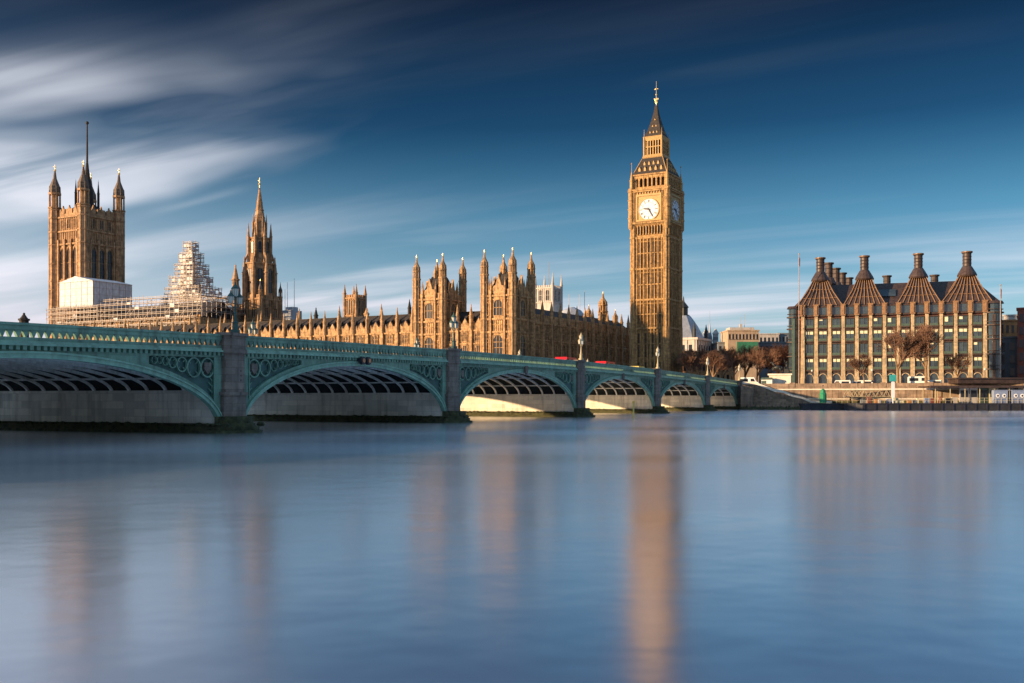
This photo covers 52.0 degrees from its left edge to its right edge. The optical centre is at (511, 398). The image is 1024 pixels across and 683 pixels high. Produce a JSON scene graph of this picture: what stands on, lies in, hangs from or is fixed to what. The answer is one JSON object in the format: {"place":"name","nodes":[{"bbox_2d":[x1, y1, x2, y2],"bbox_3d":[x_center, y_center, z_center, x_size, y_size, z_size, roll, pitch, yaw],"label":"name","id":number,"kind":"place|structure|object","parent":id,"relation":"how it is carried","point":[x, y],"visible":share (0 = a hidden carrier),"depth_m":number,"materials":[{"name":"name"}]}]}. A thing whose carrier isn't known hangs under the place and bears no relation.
{"place":"outdoors","nodes":[
{"label":"outdoors","id":0,"kind":"place"},
{"bbox_2d":[0,409,1023,682],"bbox_3d":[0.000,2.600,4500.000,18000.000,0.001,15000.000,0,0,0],"label":"river water","id":1,"kind":"structure","parent":0,"point":[722,545],"depth_m":17.84,"materials":[{"name":"blue liquid"}]},
{"bbox_2d":[0,321,741,433],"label":"road bridge","id":2,"kind":"structure","parent":1,"relation":"in","point":[229,382],"depth_m":88.46,"materials":[{"name":"metal"}]},
{"bbox_2d":[18,313,29,336],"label":"stair turret","id":3,"kind":"object","parent":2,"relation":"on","point":[23,318],"visible":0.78,"depth_m":518.39,"materials":[{"name":"stone"}]},
{"bbox_2d":[227,281,242,332],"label":"street lamp","id":4,"kind":"object","parent":2,"relation":"on","point":[233,295],"visible":1,"depth_m":79.92,"materials":[{"name":"teal metal"}]},
{"bbox_2d":[248,320,257,346],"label":"street lamp","id":5,"kind":"object","parent":2,"relation":"on","point":[251,328],"visible":0.77,"depth_m":124.19,"materials":[{"name":"grey paint"}]},
{"bbox_2d":[449,313,458,347],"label":"street lamp","id":6,"kind":"object","parent":2,"relation":"on","point":[453,323],"visible":1,"depth_m":113.37,"materials":[{"name":"teal metal"}]},
{"bbox_2d":[555,357,576,359],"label":"bus","id":7,"kind":"object","parent":2,"relation":"on","point":[568,358],"visible":0.04,"depth_m":166.04,"materials":[{"name":"red paint"}]},
{"bbox_2d":[578,333,583,359],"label":"street lamp","id":8,"kind":"object","parent":2,"relation":"on","point":[581,341],"visible":0.99,"depth_m":149.83,"materials":[{"name":"metal"}]},
{"bbox_2d":[595,361,614,363],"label":"bus","id":9,"kind":"object","parent":2,"relation":"on","point":[607,362],"visible":0.06,"depth_m":183.48,"materials":[{"name":"red paint"}]},
{"bbox_2d":[656,347,659,368],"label":"street lamp","id":10,"kind":"object","parent":2,"relation":"on","point":[657,352],"visible":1,"depth_m":185.86,"materials":[{"name":"white metal"}]},
{"bbox_2d":[799,398,857,409],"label":"pontoon","id":11,"kind":"object","parent":1,"relation":"on","point":[822,406],"visible":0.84,"depth_m":236.00,"materials":[{"name":"black paint"}]},
{"bbox_2d":[819,385,826,402],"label":"pier marker","id":12,"kind":"object","parent":11,"relation":"on","point":[822,396],"visible":1,"depth_m":235.43,"materials":[{"name":"green paint"}]},
{"bbox_2d":[843,390,890,402],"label":"gangway","id":13,"kind":"object","parent":1,"relation":"in","point":[864,396],"visible":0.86,"depth_m":237.95,"materials":[{"name":"beige paint"}]},
{"bbox_2d":[844,378,1023,410],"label":"pontoon","id":14,"kind":"object","parent":1,"relation":"on","point":[975,398],"visible":0.91,"depth_m":226.60,"materials":[{"name":"black paint"}]},
{"bbox_2d":[991,390,1008,402],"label":"ticket kiosk","id":15,"kind":"object","parent":14,"relation":"on","point":[999,394],"visible":0.99,"depth_m":227.00,"materials":[{"name":"blue paint"}]},
{"bbox_2d":[1010,390,1023,402],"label":"ticket kiosk","id":16,"kind":"object","parent":14,"relation":"on","point":[1016,394],"visible":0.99,"depth_m":227.00,"materials":[{"name":"blue paint"}]},
{"bbox_2d":[0,0,1023,342],"label":"sky","id":17,"kind":"structure","parent":0,"point":[377,135],"materials":[{"name":"blue"}]},
{"bbox_2d":[535,262,562,311],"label":"church tower","id":18,"kind":"structure","parent":0,"point":[553,293],"depth_m":476.89,"materials":[{"name":"stone"}]},
{"bbox_2d":[538,290,541,300],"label":"window","id":19,"kind":"structure","parent":18,"relation":"in","point":[539,291],"depth_m":477.14,"materials":[{"name":"glass"}]},
{"bbox_2d":[545,289,548,300],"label":"window","id":20,"kind":"structure","parent":18,"relation":"in","point":[547,290],"depth_m":475.22,"materials":[{"name":"glass"}]},
{"bbox_2d":[682,296,712,350],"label":"domed building","id":21,"kind":"structure","parent":0,"point":[694,338],"depth_m":414.23,"materials":[{"name":"stone"}]},
{"bbox_2d":[683,351,734,379],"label":"office building","id":22,"kind":"structure","parent":0,"point":[727,375],"depth_m":370.00,"materials":[{"name":"beige stone"}]},
{"bbox_2d":[759,333,779,341],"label":"office building","id":23,"kind":"structure","parent":0,"point":[768,337],"depth_m":425.00,"materials":[{"name":"stone"}]},
{"bbox_2d":[768,374,792,383],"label":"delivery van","id":24,"kind":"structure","parent":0,"point":[782,378],"depth_m":257.46,"materials":[{"name":"paint"}]},
{"bbox_2d":[770,360,789,373],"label":"chariot statue","id":25,"kind":"object","parent":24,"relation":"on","point":[786,370],"visible":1,"depth_m":258.34,"materials":[{"name":"brown metal"}]},
{"bbox_2d":[779,333,788,341],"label":"office building","id":26,"kind":"structure","parent":0,"point":[783,337],"depth_m":426.00,"materials":[{"name":"grey glass"}]},
{"bbox_2d":[1002,336,1016,377],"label":"office building","id":27,"kind":"structure","parent":0,"point":[1009,356],"depth_m":282.79,"materials":[{"name":"grey glass"}]},
{"bbox_2d":[1002,319,1016,336],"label":"office building","id":28,"kind":"structure","parent":0,"point":[1009,327],"depth_m":300.67,"materials":[{"name":"orange brick"}]},
{"bbox_2d":[1002,314,1016,319],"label":"office building","id":29,"kind":"structure","parent":0,"point":[1010,317],"depth_m":329.94,"materials":[{"name":"white glass"}]},
{"bbox_3d":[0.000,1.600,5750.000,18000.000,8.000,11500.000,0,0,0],"label":"bank ground","id":30,"kind":"structure","parent":0,"visible":0},
{"bbox_2d":[48,121,125,337],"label":"palace tower","id":31,"kind":"structure","parent":30,"relation":"on","point":[86,236],"depth_m":446.73,"materials":[{"name":"stone"}]},
{"bbox_2d":[60,247,62,278],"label":"window","id":32,"kind":"structure","parent":31,"relation":"in","point":[61,254],"depth_m":446.76,"materials":[{"name":"glass"}]},
{"bbox_2d":[66,248,68,278],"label":"window","id":33,"kind":"structure","parent":31,"relation":"in","point":[67,253],"depth_m":444.80,"materials":[{"name":"glass"}]},
{"bbox_2d":[72,246,75,276],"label":"window","id":34,"kind":"structure","parent":31,"relation":"in","point":[73,252],"depth_m":442.63,"materials":[{"name":"glass"}]},
{"bbox_2d":[92,247,96,278],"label":"window","id":35,"kind":"structure","parent":31,"relation":"in","point":[94,254],"depth_m":444.69,"materials":[{"name":"glass"}]},
{"bbox_2d":[100,248,104,279],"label":"window","id":36,"kind":"structure","parent":31,"relation":"in","point":[102,254],"depth_m":448.28,"materials":[{"name":"glass"}]},
{"bbox_2d":[108,249,111,279],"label":"window","id":37,"kind":"structure","parent":31,"relation":"in","point":[109,253],"depth_m":451.25,"materials":[{"name":"glass"}]},
{"bbox_2d":[58,301,242,338],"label":"palace range","id":38,"kind":"structure","parent":30,"relation":"on","point":[202,318],"depth_m":392.68,"materials":[{"name":"stone"}]},
{"bbox_2d":[46,305,122,323],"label":"scaffolding","id":39,"kind":"object","parent":38,"relation":"on","point":[76,313],"visible":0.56,"depth_m":409.44,"materials":[{"name":"beige metal"}]},
{"bbox_2d":[59,276,131,310],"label":"temporary roof","id":40,"kind":"structure","parent":39,"relation":"on","point":[76,290],"depth_m":411.52,"materials":[{"name":"white plastic"}]},
{"bbox_2d":[55,292,244,334],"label":"scaffolding","id":41,"kind":"object","parent":38,"relation":"on","point":[171,305],"visible":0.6,"depth_m":391.44,"materials":[{"name":"beige metal"}]},
{"bbox_2d":[178,247,200,303],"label":"roof turret","id":42,"kind":"object","parent":30,"relation":"on","point":[194,278],"visible":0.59,"depth_m":416.56,"materials":[{"name":"stone"}]},
{"bbox_2d":[159,241,231,307],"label":"scaffolding","id":43,"kind":"object","parent":42,"relation":"attached to","point":[189,278],"visible":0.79,"depth_m":416.04,"materials":[{"name":"beige metal"}]},
{"bbox_2d":[57,304,412,354],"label":"palace range","id":44,"kind":"structure","parent":30,"relation":"on","point":[395,330],"depth_m":313.19,"materials":[{"name":"stone"}]},
{"bbox_2d":[372,335,377,343],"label":"window","id":45,"kind":"structure","parent":44,"relation":"in","point":[374,337],"depth_m":302.81,"materials":[{"name":"glass"}]},
{"bbox_2d":[387,334,392,343],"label":"window","id":46,"kind":"structure","parent":44,"relation":"in","point":[388,336],"depth_m":300.27,"materials":[{"name":"glass"}]},
{"bbox_2d":[402,334,408,343],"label":"window","id":47,"kind":"structure","parent":44,"relation":"in","point":[405,337],"depth_m":297.60,"materials":[{"name":"glass"}]},
{"bbox_2d":[231,263,239,321],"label":"stair turret","id":48,"kind":"object","parent":30,"relation":"on","point":[235,277],"visible":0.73,"depth_m":394.10,"materials":[{"name":"stone"}]},
{"bbox_2d":[239,178,282,321],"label":"palace tower","id":49,"kind":"structure","parent":30,"relation":"on","point":[259,282],"depth_m":396.57,"materials":[{"name":"stone"}]},
{"bbox_2d":[247,268,251,292],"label":"window","id":50,"kind":"structure","parent":49,"relation":"in","point":[249,270],"depth_m":395.71,"materials":[{"name":"glass"}]},
{"bbox_2d":[250,241,253,258],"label":"window","id":51,"kind":"structure","parent":49,"relation":"in","point":[251,242],"depth_m":397.16,"materials":[{"name":"glass"}]},
{"bbox_2d":[251,301,255,316],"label":"window","id":52,"kind":"structure","parent":49,"relation":"in","point":[253,310],"depth_m":394.45,"materials":[{"name":"glass"}]},
{"bbox_2d":[258,241,261,258],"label":"window","id":53,"kind":"structure","parent":49,"relation":"in","point":[259,242],"depth_m":396.67,"materials":[{"name":"glass"}]},
{"bbox_2d":[257,268,263,292],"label":"window","id":54,"kind":"structure","parent":49,"relation":"in","point":[260,271],"depth_m":395.32,"materials":[{"name":"glass"}]},
{"bbox_2d":[268,268,272,293],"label":"window","id":55,"kind":"structure","parent":49,"relation":"in","point":[270,270],"depth_m":397.84,"materials":[{"name":"glass"}]},
{"bbox_2d":[283,282,301,319],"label":"building","id":56,"kind":"structure","parent":30,"relation":"on","point":[289,313],"depth_m":427.86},
{"bbox_2d":[343,284,366,316],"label":"tower","id":57,"kind":"structure","parent":30,"relation":"on","point":[355,302],"depth_m":388.07,"materials":[{"name":"stone"}]},
{"bbox_2d":[412,255,466,356],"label":"palace tower","id":58,"kind":"structure","parent":30,"relation":"on","point":[438,299],"depth_m":294.10,"materials":[{"name":"stone"}]},
{"bbox_2d":[424,302,433,318],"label":"window","id":59,"kind":"structure","parent":58,"relation":"in","point":[428,307],"depth_m":293.56,"materials":[{"name":"glass"}]},
{"bbox_2d":[424,337,433,356],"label":"window","id":60,"kind":"structure","parent":58,"relation":"in","point":[429,341],"depth_m":293.56,"materials":[{"name":"glass"}]},
{"bbox_2d":[451,303,456,315],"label":"window","id":61,"kind":"structure","parent":58,"relation":"in","point":[453,306],"depth_m":296.15,"materials":[{"name":"glass"}]},
{"bbox_2d":[447,304,479,358],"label":"palace range","id":62,"kind":"structure","parent":30,"relation":"on","point":[467,334],"depth_m":289.02,"materials":[{"name":"stone"}]},
{"bbox_2d":[448,332,452,341],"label":"window","id":63,"kind":"structure","parent":62,"relation":"in","point":[450,335],"depth_m":291.28,"materials":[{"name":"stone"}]},
{"bbox_2d":[460,345,468,350],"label":"window","id":64,"kind":"structure","parent":62,"relation":"in","point":[465,347],"depth_m":288.94,"materials":[{"name":"stone"}]},
{"bbox_2d":[461,332,467,341],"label":"window","id":65,"kind":"structure","parent":62,"relation":"in","point":[461,332],"depth_m":288.80,"materials":[{"name":"stone"}]},
{"bbox_2d":[475,331,479,340],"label":"window","id":66,"kind":"structure","parent":62,"relation":"in","point":[477,334],"depth_m":286.90,"materials":[{"name":"glass"}]},
{"bbox_2d":[480,248,535,359],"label":"palace tower","id":67,"kind":"structure","parent":30,"relation":"on","point":[507,313],"depth_m":283.54,"materials":[{"name":"stone"}]},
{"bbox_2d":[493,299,502,315],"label":"window","id":68,"kind":"structure","parent":67,"relation":"in","point":[497,303],"depth_m":282.59,"materials":[{"name":"glass"}]},
{"bbox_2d":[493,334,502,353],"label":"window","id":69,"kind":"structure","parent":67,"relation":"in","point":[497,339],"depth_m":282.59,"materials":[{"name":"glass"}]},
{"bbox_2d":[521,299,525,316],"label":"window","id":70,"kind":"structure","parent":67,"relation":"in","point":[523,302],"depth_m":285.30,"materials":[{"name":"glass"}]},
{"bbox_2d":[521,335,525,355],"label":"window","id":71,"kind":"structure","parent":67,"relation":"in","point":[523,337],"depth_m":285.36,"materials":[{"name":"glass"}]},
{"bbox_2d":[562,291,584,315],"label":"rooftop","id":72,"kind":"object","parent":30,"relation":"on","point":[573,311],"visible":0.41,"depth_m":466.72,"materials":[{"name":"metal"}]},
{"bbox_2d":[534,292,629,365],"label":"palace range","id":73,"kind":"structure","parent":30,"relation":"on","point":[557,334],"depth_m":318.48,"materials":[{"name":"stone"}]},
{"bbox_2d":[535,342,539,356],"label":"window","id":74,"kind":"structure","parent":73,"relation":"in","point":[536,343],"depth_m":292.56,"materials":[{"name":"glass"}]},
{"bbox_2d":[535,325,539,337],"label":"window","id":75,"kind":"structure","parent":73,"relation":"in","point":[536,326],"depth_m":292.60,"materials":[{"name":"glass"}]},
{"bbox_2d":[554,343,557,357],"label":"window","id":76,"kind":"structure","parent":73,"relation":"in","point":[555,345],"depth_m":302.29,"materials":[{"name":"glass"}]},
{"bbox_2d":[562,329,565,339],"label":"window","id":77,"kind":"structure","parent":73,"relation":"in","point":[563,330],"depth_m":306.98,"materials":[{"name":"glass"}]},
{"bbox_2d":[628,81,684,372],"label":"clock tower","id":78,"kind":"structure","parent":30,"relation":"on","point":[656,203],"depth_m":318.52,"materials":[{"name":"stone"}]},
{"bbox_2d":[638,362,660,368],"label":"window","id":79,"kind":"structure","parent":78,"relation":"in","point":[638,362],"depth_m":317.42,"materials":[{"name":"black glass"}]},
{"bbox_2d":[638,333,660,356],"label":"window","id":80,"kind":"structure","parent":78,"relation":"in","point":[638,333],"depth_m":318.43,"materials":[{"name":"black glass"}]},
{"bbox_2d":[638,304,660,323],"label":"window","id":81,"kind":"structure","parent":78,"relation":"in","point":[659,304],"depth_m":318.43,"materials":[{"name":"brown glass"}]},
{"bbox_2d":[638,273,660,296],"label":"window","id":82,"kind":"structure","parent":78,"relation":"in","point":[652,273],"depth_m":318.11,"materials":[{"name":"brown glass"}]},
{"bbox_2d":[638,241,660,265],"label":"window","id":83,"kind":"structure","parent":78,"relation":"in","point":[660,241],"depth_m":318.27,"materials":[{"name":"brown glass"}]},
{"bbox_2d":[673,347,706,374],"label":"bare tree","id":84,"kind":"object","parent":30,"relation":"on","point":[702,352],"visible":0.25,"depth_m":317.75,"materials":[{"name":"brown plant"}]},
{"bbox_2d":[676,348,704,373],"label":"bare tree","id":85,"kind":"object","parent":30,"relation":"on","point":[686,360],"visible":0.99,"depth_m":300.32,"materials":[{"name":"brown plant"}]},
{"bbox_2d":[703,324,718,342],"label":"turreted building","id":86,"kind":"structure","parent":30,"relation":"on","point":[715,333],"depth_m":429.84,"materials":[{"name":"grey stone"}]},
{"bbox_2d":[699,348,729,376],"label":"bare tree","id":87,"kind":"object","parent":30,"relation":"on","point":[712,356],"visible":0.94,"depth_m":295.48,"materials":[{"name":"brown plant"}]},
{"bbox_2d":[710,348,742,377],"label":"bare tree","id":88,"kind":"object","parent":30,"relation":"on","point":[722,375],"visible":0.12,"depth_m":329.71,"materials":[{"name":"brown plant"}]},
{"bbox_2d":[715,347,751,379],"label":"bare tree","id":89,"kind":"object","parent":30,"relation":"on","point":[729,354],"visible":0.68,"depth_m":304.95,"materials":[{"name":"brown plant"}]},
{"bbox_2d":[720,313,759,381],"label":"office building","id":90,"kind":"structure","parent":30,"relation":"on","point":[735,338],"depth_m":404.00,"materials":[{"name":"beige stone"}]},
{"bbox_2d":[730,344,760,376],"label":"bare tree","id":91,"kind":"object","parent":30,"relation":"on","point":[750,350],"visible":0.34,"depth_m":320.49,"materials":[{"name":"brown plant"}]},
{"bbox_2d":[740,377,758,385],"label":"delivery van","id":92,"kind":"object","parent":30,"relation":"on","point":[748,379],"visible":0.35,"depth_m":250.29,"materials":[{"name":"white paint"}]},
{"bbox_2d":[711,342,788,383],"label":"office building","id":93,"kind":"structure","parent":30,"relation":"on","point":[721,345],"depth_m":410.00,"materials":[{"name":"beige stone"}]},
{"bbox_2d":[747,345,781,381],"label":"bare tree","id":94,"kind":"object","parent":30,"relation":"on","point":[760,359],"visible":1,"depth_m":297.61,"materials":[{"name":"brown plant"}]},
{"bbox_2d":[759,343,788,373],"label":"bare tree","id":95,"kind":"object","parent":30,"relation":"on","point":[781,351],"visible":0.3,"depth_m":303.97,"materials":[{"name":"brown plant"}]},
{"bbox_2d":[760,345,788,376],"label":"bare tree","id":96,"kind":"object","parent":30,"relation":"on","point":[768,372],"visible":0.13,"depth_m":317.91,"materials":[{"name":"brown plant"}]},
{"bbox_2d":[798,253,799,382],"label":"flagpole","id":97,"kind":"object","parent":30,"relation":"on","point":[799,346],"visible":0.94,"depth_m":282.99,"materials":[{"name":"white metal"}]},
{"bbox_2d":[762,382,1023,402],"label":"embankment wall","id":98,"kind":"structure","parent":30,"relation":"on","point":[909,391],"depth_m":239.41,"materials":[{"name":"stone"}]},
{"bbox_2d":[740,382,831,409],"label":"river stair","id":99,"kind":"object","parent":98,"relation":"attached to","point":[756,396],"visible":0.77,"depth_m":244.15,"materials":[{"name":"stone"}]},
{"bbox_2d":[890,375,895,397],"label":"sign post","id":100,"kind":"object","parent":30,"relation":"on","point":[892,377],"visible":1,"depth_m":225.40,"materials":[{"name":"white paint"}]},
{"bbox_2d":[787,251,1003,383],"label":"office block","id":101,"kind":"structure","parent":30,"relation":"on","point":[837,318],"depth_m":277.96,"materials":[{"name":"beige stone"}]},
{"bbox_2d":[1000,284,1001,377],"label":"flagpole","id":102,"kind":"object","parent":30,"relation":"on","point":[1000,327],"visible":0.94,"depth_m":261.90,"materials":[{"name":"metal"}]},
{"bbox_2d":[1016,307,1023,377],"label":"brick house","id":103,"kind":"structure","parent":30,"relation":"on","point":[1020,342],"depth_m":275.88,"materials":[{"name":"brown brick"}]},
{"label":"embankment road","id":104,"kind":"structure","parent":0,"visible":0},
{"bbox_2d":[760,377,773,383],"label":"souvenir stall","id":105,"kind":"object","parent":104,"relation":"on","point":[768,380],"visible":0.67,"depth_m":256.18,"materials":[{"name":"white paint"}]},
{"bbox_2d":[845,352,873,382],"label":"bare tree","id":106,"kind":"object","parent":104,"relation":"on","point":[865,361],"visible":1,"depth_m":257.53,"materials":[{"name":"brown plant"}]},
{"bbox_2d":[875,325,937,382],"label":"bare tree","id":107,"kind":"object","parent":104,"relation":"on","point":[899,343],"visible":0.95,"depth_m":253.65,"materials":[{"name":"brown plant"}]},
{"bbox_2d":[907,376,928,382],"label":"delivery van","id":108,"kind":"object","parent":104,"relation":"on","point":[915,379],"visible":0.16,"depth_m":257.33,"materials":[{"name":"white paint"}]},
{"bbox_2d":[903,322,945,382],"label":"bare tree","id":109,"kind":"object","parent":104,"relation":"on","point":[926,332],"visible":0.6,"depth_m":252.60,"materials":[{"name":"brown plant"}]},
{"bbox_2d":[942,351,971,377],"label":"bare tree","id":110,"kind":"object","parent":104,"relation":"on","point":[956,359],"visible":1,"depth_m":255.38,"materials":[{"name":"brown plant"}]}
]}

